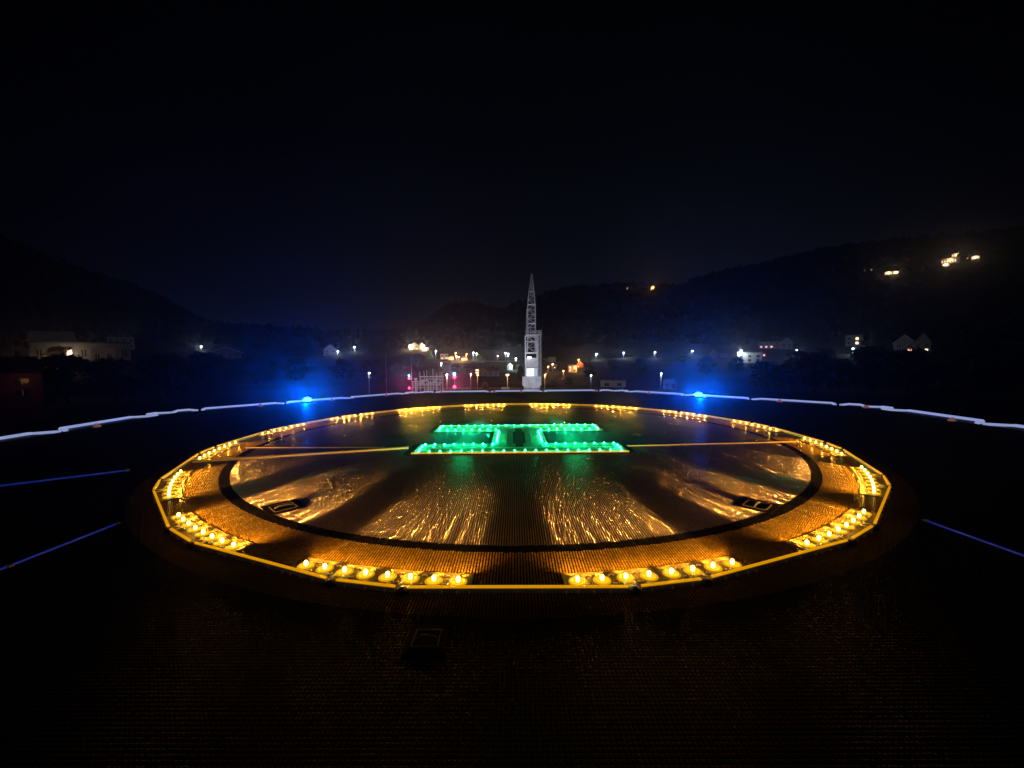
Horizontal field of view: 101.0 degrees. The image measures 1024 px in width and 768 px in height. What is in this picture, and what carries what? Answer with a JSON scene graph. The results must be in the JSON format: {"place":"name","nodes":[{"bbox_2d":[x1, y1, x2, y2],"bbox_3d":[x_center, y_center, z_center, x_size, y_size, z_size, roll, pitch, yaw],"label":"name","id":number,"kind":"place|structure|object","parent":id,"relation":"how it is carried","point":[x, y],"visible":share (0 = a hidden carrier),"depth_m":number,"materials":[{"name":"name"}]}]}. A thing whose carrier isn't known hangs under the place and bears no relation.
{"place":"outdoors","nodes":[
{"label":"outdoors","id":0,"kind":"place"},
{"bbox_2d":[245,447,383,447],"bbox_3d":[-3.901,1.255,8.338,2.771,0.020,0.055,0,4,2],"label":"cable duct","id":1,"kind":"object","parent":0,"point":[314,447],"visible":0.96,"depth_m":8.32,"materials":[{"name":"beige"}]},
{"bbox_2d":[426,359,559,363],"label":"road","id":2,"kind":"structure","parent":0,"point":[485,362],"depth_m":238.57,"materials":[{"name":"asphalt"}]},
{"bbox_2d":[0,323,1023,436],"bbox_3d":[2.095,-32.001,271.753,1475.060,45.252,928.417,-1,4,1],"label":"ground","id":3,"kind":"structure","parent":0,"point":[320,381],"depth_m":145.16,"materials":[{"name":"black plant"}]},
{"bbox_2d":[0,351,45,423],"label":"house","id":4,"kind":"structure","parent":3,"relation":"on","point":[21,393],"depth_m":38.00,"materials":[{"name":"red"}]},
{"bbox_2d":[14,379,28,384],"bbox_3d":[-43.942,-0.204,37.851,0.080,0.515,0.841,3,5,39],"label":"window","id":5,"kind":"structure","parent":4,"relation":"in","point":[17,381],"depth_m":37.81,"materials":[{"name":"grey"}]},
{"bbox_2d":[15,389,29,395],"bbox_3d":[-43.933,0.775,37.919,0.080,0.515,0.841,3,5,39],"label":"window","id":6,"kind":"structure","parent":4,"relation":"in","point":[18,392],"depth_m":37.87,"materials":[{"name":"grey"}]},
{"bbox_2d":[26,328,76,355],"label":"house","id":7,"kind":"structure","parent":3,"relation":"on","point":[62,335],"depth_m":228.04,"materials":[{"name":"grey"}]},
{"bbox_2d":[42,345,72,356],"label":"tree","id":8,"kind":"object","parent":3,"relation":"on","point":[59,349],"visible":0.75,"depth_m":202.18,"materials":[{"name":"green plant"}]},
{"bbox_2d":[40,352,106,402],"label":"tree","id":9,"kind":"object","parent":3,"relation":"on","point":[72,362],"visible":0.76,"depth_m":79.82,"materials":[{"name":"green plant"}]},
{"bbox_2d":[30,341,130,359],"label":"house","id":10,"kind":"structure","parent":3,"relation":"on","point":[82,349],"depth_m":227.12,"materials":[{"name":"grey"}]},
{"bbox_2d":[90,348,114,360],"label":"house","id":11,"kind":"structure","parent":3,"relation":"on","point":[99,353],"depth_m":218.82,"materials":[{"name":"grey"}]},
{"bbox_2d":[106,336,134,349],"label":"house","id":12,"kind":"structure","parent":3,"relation":"on","point":[130,339],"depth_m":305.90,"materials":[{"name":"grey"}]},
{"bbox_2d":[176,350,200,355],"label":"house","id":13,"kind":"structure","parent":3,"relation":"on","point":[184,353],"depth_m":282.07,"materials":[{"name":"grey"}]},
{"bbox_2d":[209,346,242,358],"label":"house","id":14,"kind":"structure","parent":3,"relation":"on","point":[226,352],"depth_m":273.28,"materials":[{"name":"white"}]},
{"bbox_2d":[281,357,313,379],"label":"tree","id":15,"kind":"object","parent":3,"relation":"on","point":[291,371],"visible":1,"depth_m":146.69,"materials":[{"name":"green plant"}]},
{"bbox_2d":[323,345,336,355],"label":"house","id":16,"kind":"structure","parent":3,"relation":"on","point":[330,350],"depth_m":315.19,"materials":[{"name":"grey"}]},
{"bbox_2d":[328,358,354,379],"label":"tree","id":17,"kind":"object","parent":3,"relation":"on","point":[342,371],"visible":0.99,"depth_m":147.62,"materials":[{"name":"green plant"}]},
{"bbox_2d":[361,358,383,379],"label":"tree","id":18,"kind":"object","parent":3,"relation":"on","point":[374,368],"visible":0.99,"depth_m":147.99,"materials":[{"name":"green plant"}]},
{"bbox_2d":[389,355,411,375],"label":"tree","id":19,"kind":"object","parent":3,"relation":"on","point":[399,361],"visible":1,"depth_m":165.68,"materials":[{"name":"green plant"}]},
{"bbox_2d":[409,342,418,349],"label":"house","id":20,"kind":"structure","parent":3,"relation":"on","point":[414,346],"depth_m":406.95,"materials":[{"name":"brown"}]},
{"bbox_2d":[410,353,424,367],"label":"tree","id":21,"kind":"object","parent":3,"relation":"on","point":[419,361],"visible":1,"depth_m":195.82,"materials":[{"name":"green plant"}]},
{"bbox_2d":[412,370,443,391],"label":"steel framework","id":22,"kind":"object","parent":3,"relation":"on","point":[421,383],"visible":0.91,"depth_m":90.29,"materials":[{"name":"paint"}]},
{"bbox_2d":[450,363,462,372],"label":"tree","id":23,"kind":"object","parent":3,"relation":"on","point":[457,366],"visible":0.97,"depth_m":173.58,"materials":[{"name":"green plant"}]},
{"bbox_2d":[463,363,481,373],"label":"house","id":24,"kind":"structure","parent":3,"relation":"on","point":[473,369],"depth_m":172.38,"materials":[{"name":"grey"}]},
{"bbox_2d":[435,361,519,362],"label":"stone wall","id":25,"kind":"structure","parent":3,"relation":"on","point":[471,361],"depth_m":241.41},
{"bbox_2d":[487,366,499,375],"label":"house","id":26,"kind":"structure","parent":3,"relation":"on","point":[493,371],"depth_m":162.91,"materials":[{"name":"tile"}]},
{"bbox_2d":[0,391,1023,767],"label":"helideck","id":27,"kind":"object","parent":3,"relation":"on","point":[136,639],"visible":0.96,"depth_m":3.12,"materials":[{"name":"metal"}]},
{"bbox_2d":[0,430,60,441],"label":"safety net frame","id":28,"kind":"object","parent":27,"relation":"attached to","point":[17,436],"visible":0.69,"depth_m":10.02,"materials":[{"name":"white"}]},
{"bbox_2d":[0,522,120,570],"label":"joint strip","id":29,"kind":"object","parent":27,"relation":"on","point":[38,554],"visible":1,"depth_m":4.02,"materials":[{"name":"metal"}]},
{"bbox_2d":[0,469,129,486],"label":"strip","id":30,"kind":"object","parent":27,"relation":"on","point":[63,477],"visible":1,"depth_m":6.37,"materials":[{"name":"metal"}]},
{"bbox_2d":[58,415,153,431],"bbox_3d":[-11.442,1.100,11.928,0.538,0.102,2.621,-1,4,1],"label":"safety net frame","id":31,"kind":"object","parent":27,"relation":"attached to","point":[90,424],"visible":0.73,"depth_m":11.92,"materials":[{"name":"white"}]},
{"bbox_2d":[154,498,164,518],"bbox_3d":[-4.180,1.472,5.000,0.044,0.052,0.744,-4,6,-44],"label":"kerb strip","id":32,"kind":"object","parent":27,"relation":"on","point":[159,506],"visible":0.98,"depth_m":4.99,"materials":[{"name":"metal"}]},
{"bbox_2d":[146,411,173,415],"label":"safety net frame","id":33,"kind":"object","parent":27,"relation":"attached to","point":[157,413],"visible":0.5,"depth_m":13.75,"materials":[{"name":"white"}]},
{"bbox_2d":[149,470,192,501],"bbox_3d":[-4.829,1.406,5.973,0.388,0.062,1.614,-3,5,-33],"label":"amber light segment","id":34,"kind":"object","parent":27,"relation":"on","point":[168,486],"visible":1,"depth_m":5.87,"materials":[{"name":"beige"}]},
{"bbox_2d":[173,459,189,471],"bbox_3d":[-5.457,1.349,6.961,0.044,0.052,0.744,-2,4,-22],"label":"kerb strip","id":35,"kind":"object","parent":27,"relation":"on","point":[180,466],"visible":0.89,"depth_m":6.94,"materials":[{"name":"metal"}]},
{"bbox_2d":[172,409,197,412],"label":"safety net frame","id":36,"kind":"object","parent":27,"relation":"attached to","point":[182,410],"visible":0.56,"depth_m":14.45,"materials":[{"name":"white"}]},
{"bbox_2d":[161,511,253,555],"bbox_3d":[-3.221,1.504,4.328,1.614,0.062,0.387,2,5,34],"label":"amber light segment","id":37,"kind":"object","parent":27,"relation":"on","point":[190,529],"visible":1,"depth_m":4.23,"materials":[{"name":"beige"}]},
{"bbox_2d":[190,441,244,461],"bbox_3d":[-5.683,1.267,8.107,0.387,0.062,1.614,-1,4,-10],"label":"amber light segment","id":38,"kind":"object","parent":27,"relation":"on","point":[211,452],"visible":0.98,"depth_m":8.05,"materials":[{"name":"beige"}]},
{"bbox_2d":[201,402,283,410],"bbox_3d":[-9.893,0.833,15.573,2.628,0.102,0.538,-4,6,-44],"label":"safety net frame","id":39,"kind":"object","parent":27,"relation":"attached to","point":[235,406],"visible":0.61,"depth_m":15.59,"materials":[{"name":"white"}]},
{"bbox_2d":[233,434,254,441],"bbox_3d":[-5.885,1.194,9.259,0.044,0.052,0.744,-1,4,1],"label":"kerb strip","id":40,"kind":"object","parent":27,"relation":"on","point":[244,438],"visible":0.93,"depth_m":9.26,"materials":[{"name":"metal"}]},
{"bbox_2d":[224,550,285,573],"bbox_3d":[-2.248,1.545,3.676,0.744,0.052,0.044,1,4,23],"label":"kerb strip","id":41,"kind":"object","parent":27,"relation":"on","point":[267,564],"visible":1,"depth_m":3.67,"materials":[{"name":"metal"}]},
{"bbox_2d":[255,423,308,435],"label":"amber light segment","id":42,"kind":"object","parent":27,"relation":"on","point":[277,430],"visible":1,"depth_m":10.36,"materials":[{"name":"beige"}]},
{"bbox_2d":[260,499,306,515],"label":"tie down point","id":43,"kind":"structure","parent":27,"relation":"on","point":[282,507],"depth_m":5.04,"materials":[{"name":"grey"}]},
{"bbox_2d":[192,446,408,462],"bbox_3d":[-3.756,1.285,7.758,3.602,0.038,0.120,-2,4,-15],"label":"cable duct","id":44,"kind":"object","parent":27,"relation":"on","point":[289,455],"visible":1,"depth_m":7.68,"materials":[{"name":"beige"}]},
{"bbox_2d":[286,397,349,403],"bbox_3d":[-8.004,0.686,17.426,2.528,0.102,0.538,-4,6,-44],"label":"safety net frame","id":45,"kind":"object","parent":27,"relation":"attached to","point":[313,400],"visible":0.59,"depth_m":17.59,"materials":[{"name":"white"}]},
{"bbox_2d":[326,412,376,420],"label":"amber light segment","id":46,"kind":"object","parent":27,"relation":"on","point":[349,416],"visible":1,"depth_m":12.52,"materials":[{"name":"beige"}]},
{"bbox_2d":[350,393,405,397],"bbox_3d":[-6.115,0.540,19.278,2.628,0.102,0.538,-4,6,-44],"label":"safety net frame","id":47,"kind":"object","parent":27,"relation":"attached to","point":[373,395],"visible":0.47,"depth_m":19.37,"materials":[{"name":"white"}]},
{"bbox_2d":[284,557,473,595],"bbox_3d":[-1.105,1.547,3.421,1.614,0.062,0.388,0,4,12],"label":"amber light segment","id":48,"kind":"object","parent":27,"relation":"on","point":[398,582],"visible":1,"depth_m":3.39,"materials":[{"name":"beige"}]},
{"bbox_2d":[395,406,441,411],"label":"amber light segment","id":49,"kind":"object","parent":27,"relation":"on","point":[419,408],"visible":1,"depth_m":14.12,"materials":[{"name":"beige"}]},
{"bbox_2d":[401,625,449,653],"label":"tie down point","id":50,"kind":"structure","parent":27,"relation":"on","point":[426,639],"depth_m":2.67,"materials":[{"name":"grey"}]},
{"bbox_2d":[435,390,488,392],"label":"safety net frame","id":51,"kind":"object","parent":27,"relation":"attached to","point":[461,391],"visible":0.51,"depth_m":20.94,"materials":[{"name":"white"}]},
{"bbox_2d":[462,404,506,406],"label":"amber light segment","id":52,"kind":"object","parent":27,"relation":"on","point":[477,405],"visible":1,"depth_m":14.94,"materials":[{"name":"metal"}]},
{"bbox_2d":[490,390,541,391],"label":"safety net frame","id":53,"kind":"object","parent":27,"relation":"attached to","point":[516,391],"visible":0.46,"depth_m":20.92,"materials":[{"name":"white"}]},
{"bbox_2d":[468,585,566,594],"bbox_3d":[0.044,1.556,3.190,0.744,0.052,0.044,-1,4,1],"label":"kerb strip","id":54,"kind":"object","parent":27,"relation":"on","point":[518,589],"visible":1,"depth_m":3.19,"materials":[{"name":"metal"}]},
{"bbox_2d":[404,424,636,455],"bbox_3d":[0.149,1.141,9.180,4.240,0.051,3.120,-1,4,0],"label":"landing letter","id":55,"kind":"object","parent":27,"relation":"on","point":[517,439],"visible":1,"depth_m":8.36,"materials":[{"name":"green"}]},
{"bbox_2d":[528,403,572,405],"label":"amber light segment","id":56,"kind":"object","parent":27,"relation":"on","point":[543,404],"visible":1,"depth_m":14.94,"materials":[{"name":"beige"}]},
{"bbox_2d":[544,390,597,391],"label":"safety net frame","id":57,"kind":"object","parent":27,"relation":"attached to","point":[566,390],"visible":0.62,"depth_m":20.89,"materials":[{"name":"white"}]},
{"bbox_2d":[593,405,640,409],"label":"amber light segment","id":58,"kind":"object","parent":27,"relation":"on","point":[617,407],"visible":1,"depth_m":14.05,"materials":[{"name":"beige"}]},
{"bbox_2d":[627,391,683,395],"bbox_3d":[6.518,0.425,19.168,0.538,0.102,2.628,-4,6,-44],"label":"safety net frame","id":59,"kind":"object","parent":27,"relation":"attached to","point":[667,393],"visible":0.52,"depth_m":19.23,"materials":[{"name":"white"}]},
{"bbox_2d":[562,556,754,594],"bbox_3d":[1.198,1.526,3.390,1.614,0.062,0.387,-1,4,-10],"label":"amber light segment","id":60,"kind":"object","parent":27,"relation":"on","point":[708,572],"visible":1,"depth_m":3.36,"materials":[{"name":"beige"}]},
{"bbox_2d":[660,410,710,417],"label":"amber light segment","id":61,"kind":"object","parent":27,"relation":"on","point":[688,414],"visible":1,"depth_m":12.31,"materials":[{"name":"beige"}]},
{"bbox_2d":[627,441,798,446],"bbox_3d":[3.984,1.178,8.334,3.491,0.022,0.060,-1,4,-4],"label":"cable duct","id":62,"kind":"object","parent":27,"relation":"on","point":[712,443],"visible":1,"depth_m":8.32,"materials":[{"name":"beige"}]},
{"bbox_2d":[684,394,748,399],"bbox_3d":[8.376,0.537,17.282,0.538,0.102,2.528,-4,6,-44],"label":"safety net frame","id":63,"kind":"object","parent":27,"relation":"attached to","point":[730,397],"visible":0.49,"depth_m":17.25,"materials":[{"name":"white"}]},
{"bbox_2d":[727,420,783,432],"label":"amber light segment","id":64,"kind":"object","parent":27,"relation":"on","point":[762,427],"visible":1,"depth_m":10.19,"materials":[{"name":"beige"}]},
{"bbox_2d":[733,497,780,513],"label":"tie down point","id":65,"kind":"structure","parent":27,"relation":"on","point":[757,505],"depth_m":4.96,"materials":[{"name":"grey"}]},
{"bbox_2d":[754,548,816,571],"bbox_3d":[2.347,1.505,3.616,0.744,0.052,0.044,-2,4,-22],"label":"kerb strip","id":66,"kind":"object","parent":27,"relation":"on","point":[783,559],"visible":1,"depth_m":3.61,"materials":[{"name":"metal"}]},
{"bbox_2d":[751,398,836,404],"bbox_3d":[10.235,0.650,15.396,0.538,0.102,2.628,-4,6,-44],"label":"safety net frame","id":67,"kind":"object","parent":27,"relation":"attached to","point":[800,401],"visible":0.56,"depth_m":15.40,"materials":[{"name":"white"}]},
{"bbox_2d":[795,437,852,457],"bbox_3d":[5.892,1.165,7.955,0.388,0.062,1.614,0,4,12],"label":"amber light segment","id":68,"kind":"object","parent":27,"relation":"on","point":[834,450],"visible":1,"depth_m":7.86,"materials":[{"name":"beige"}]},
{"bbox_2d":[786,508,881,553],"bbox_3d":[3.336,1.447,4.242,1.614,0.062,0.388,-3,5,-33],"label":"amber light segment","id":69,"kind":"object","parent":27,"relation":"on","point":[851,526],"visible":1,"depth_m":4.15,"materials":[{"name":"beige"}]},
{"bbox_2d":[839,403,863,406],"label":"safety net frame","id":70,"kind":"object","parent":27,"relation":"attached to","point":[853,404],"visible":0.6,"depth_m":14.28,"materials":[{"name":"white"}]},
{"bbox_2d":[852,455,869,467],"bbox_3d":[5.638,1.252,6.815,0.044,0.052,0.744,1,4,23],"label":"kerb strip","id":71,"kind":"object","parent":27,"relation":"on","point":[857,459],"visible":0.92,"depth_m":6.79,"materials":[{"name":"metal"}]},
{"bbox_2d":[849,465,893,497],"bbox_3d":[4.984,1.320,5.845,0.387,0.062,1.614,2,5,34],"label":"amber light segment","id":72,"kind":"object","parent":27,"relation":"on","point":[874,482],"visible":1,"depth_m":5.74,"materials":[{"name":"beige"}]},
{"bbox_2d":[868,406,893,409],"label":"safety net frame","id":73,"kind":"object","parent":27,"relation":"attached to","point":[881,407],"visible":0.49,"depth_m":13.49,"materials":[{"name":"white"}]},
{"bbox_2d":[878,494,889,515],"bbox_3d":[4.312,1.398,4.889,0.744,0.052,0.044,-4,6,-44],"label":"kerb strip","id":74,"kind":"object","parent":27,"relation":"on","point":[882,505],"visible":0.97,"depth_m":4.86,"materials":[{"name":"metal"}]},
{"bbox_2d":[886,409,984,423],"bbox_3d":[11.724,0.889,11.724,0.538,0.102,2.621,-1,4,1],"label":"safety net frame","id":75,"kind":"object","parent":27,"relation":"attached to","point":[946,416],"visible":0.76,"depth_m":11.70,"materials":[{"name":"white"}]},
{"bbox_2d":[921,519,1023,555],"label":"joint strip","id":76,"kind":"object","parent":27,"relation":"on","point":[973,537],"visible":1,"depth_m":4.04,"materials":[{"name":"metal"}]},
{"bbox_2d":[982,423,1023,430],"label":"safety net frame","id":77,"kind":"object","parent":27,"relation":"attached to","point":[1015,426],"visible":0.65,"depth_m":10.05,"materials":[{"name":"white"}]},
{"bbox_2d":[517,364,522,382],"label":"tree","id":78,"kind":"object","parent":3,"relation":"on","point":[520,370],"visible":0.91,"depth_m":126.05,"materials":[{"name":"green plant"}]},
{"bbox_2d":[562,377,572,384],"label":"tree","id":79,"kind":"object","parent":3,"relation":"on","point":[567,379],"visible":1,"depth_m":108.90,"materials":[{"name":"green plant"}]},
{"bbox_2d":[568,364,576,371],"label":"house","id":80,"kind":"structure","parent":3,"relation":"on","point":[572,368],"depth_m":175.37,"materials":[{"name":"tile"}]},
{"bbox_2d":[583,364,597,376],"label":"tree","id":81,"kind":"object","parent":3,"relation":"on","point":[588,370],"visible":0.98,"depth_m":151.28,"materials":[{"name":"green plant"}]},
{"bbox_2d":[605,359,618,372],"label":"tree","id":82,"kind":"object","parent":3,"relation":"on","point":[613,368],"visible":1,"depth_m":164.26,"materials":[{"name":"green plant"}]},
{"bbox_2d":[600,379,625,386],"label":"house","id":83,"kind":"structure","parent":3,"relation":"on","point":[613,382],"depth_m":100.88,"materials":[{"name":"grey"}]},
{"bbox_2d":[631,357,646,370],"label":"tree","id":84,"kind":"object","parent":3,"relation":"on","point":[638,360],"visible":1,"depth_m":169.28,"materials":[{"name":"green plant"}]},
{"bbox_2d":[663,378,676,388],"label":"house","id":85,"kind":"structure","parent":3,"relation":"on","point":[669,383],"depth_m":93.85,"materials":[{"name":"grey"}]},
{"bbox_2d":[676,354,687,363],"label":"tree","id":86,"kind":"object","parent":3,"relation":"on","point":[683,359],"visible":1,"depth_m":200.37,"materials":[{"name":"green plant"}]},
{"bbox_2d":[697,356,718,373],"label":"tree","id":87,"kind":"object","parent":3,"relation":"on","point":[705,367],"visible":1,"depth_m":154.52,"materials":[{"name":"green plant"}]},
{"bbox_2d":[719,351,727,357],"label":"house","id":88,"kind":"structure","parent":3,"relation":"on","point":[723,353],"depth_m":246.24,"materials":[{"name":"grey"}]},
{"bbox_2d":[727,356,745,370],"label":"tree","id":89,"kind":"object","parent":3,"relation":"on","point":[735,360],"visible":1,"depth_m":158.22,"materials":[{"name":"green plant"}]},
{"bbox_2d":[737,352,762,362],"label":"house","id":90,"kind":"structure","parent":3,"relation":"on","point":[750,357],"depth_m":202.75,"materials":[{"name":"grey"}]},
{"bbox_2d":[748,360,771,386],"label":"tree","id":91,"kind":"object","parent":3,"relation":"on","point":[761,366],"visible":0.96,"depth_m":103.01,"materials":[{"name":"green plant"}]},
{"bbox_2d":[755,361,777,367],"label":"house","id":92,"kind":"structure","parent":3,"relation":"on","point":[773,363],"depth_m":171.87,"materials":[{"name":"grey"}]},
{"bbox_2d":[758,336,784,348],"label":"house","id":93,"kind":"structure","parent":3,"relation":"on","point":[769,343],"depth_m":326.57,"materials":[{"name":"beige"}]},
{"bbox_2d":[766,363,800,391],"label":"tree","id":94,"kind":"object","parent":3,"relation":"on","point":[779,380],"visible":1,"depth_m":83.18,"materials":[{"name":"green plant"}]},
{"bbox_2d":[781,337,792,349],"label":"house","id":95,"kind":"structure","parent":3,"relation":"on","point":[786,342],"depth_m":310.72,"materials":[{"name":"white"}]},
{"bbox_2d":[783,350,807,369],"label":"tree","id":96,"kind":"object","parent":3,"relation":"on","point":[799,354],"visible":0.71,"depth_m":159.52,"materials":[{"name":"green plant"}]},
{"bbox_2d":[794,351,835,391],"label":"tree","id":97,"kind":"object","parent":3,"relation":"on","point":[811,360],"visible":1,"depth_m":82.97,"materials":[{"name":"green plant"}]},
{"bbox_2d":[821,358,863,392],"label":"tree","id":98,"kind":"object","parent":3,"relation":"on","point":[842,366],"visible":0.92,"depth_m":80.48,"materials":[{"name":"green plant"}]},
{"bbox_2d":[845,334,861,345],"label":"house","id":99,"kind":"structure","parent":3,"relation":"on","point":[852,339],"depth_m":288.45,"materials":[{"name":"grey"}]},
{"bbox_2d":[845,344,906,391],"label":"tree","id":100,"kind":"object","parent":3,"relation":"on","point":[870,366],"visible":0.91,"depth_m":85.69,"materials":[{"name":"green plant"}]},
{"bbox_2d":[892,335,913,351],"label":"house","id":101,"kind":"structure","parent":3,"relation":"on","point":[903,342],"depth_m":226.00,"materials":[{"name":"white"}]},
{"bbox_2d":[913,332,932,353],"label":"house","id":102,"kind":"structure","parent":3,"relation":"on","point":[923,341],"depth_m":218.15,"materials":[{"name":"grey"}]},
{"bbox_2d":[0,234,1023,336],"bbox_3d":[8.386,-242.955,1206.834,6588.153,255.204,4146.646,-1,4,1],"label":"hills","id":103,"kind":"structure","parent":0,"point":[18,296],"depth_m":806.46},
{"bbox_2d":[0,225,1023,348],"bbox_3d":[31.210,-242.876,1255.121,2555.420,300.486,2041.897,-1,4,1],"label":"woods","id":104,"kind":"object","parent":103,"relation":"on","point":[143,334],"visible":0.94,"depth_m":687.72,"materials":[{"name":"green plant"}]},
{"bbox_2d":[941,257,959,263],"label":"house","id":105,"kind":"structure","parent":103,"relation":"on","point":[951,260],"depth_m":809.86,"materials":[{"name":"brown"}]},
{"bbox_2d":[0,0,1023,329],"label":"sky","id":106,"kind":"structure","parent":0,"point":[328,164],"materials":[{"name":"black"}]},
{"bbox_2d":[414,387,623,390],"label":"road","id":107,"kind":"structure","parent":0,"point":[522,388],"depth_m":96.77,"materials":[{"name":"asphalt"}]},
{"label":"quay","id":108,"kind":"structure","parent":0,"visible":0},
{"bbox_2d":[522,273,541,389],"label":"crane","id":109,"kind":"object","parent":108,"relation":"on","point":[531,379],"visible":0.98,"depth_m":88.65,"materials":[{"name":"paint"}]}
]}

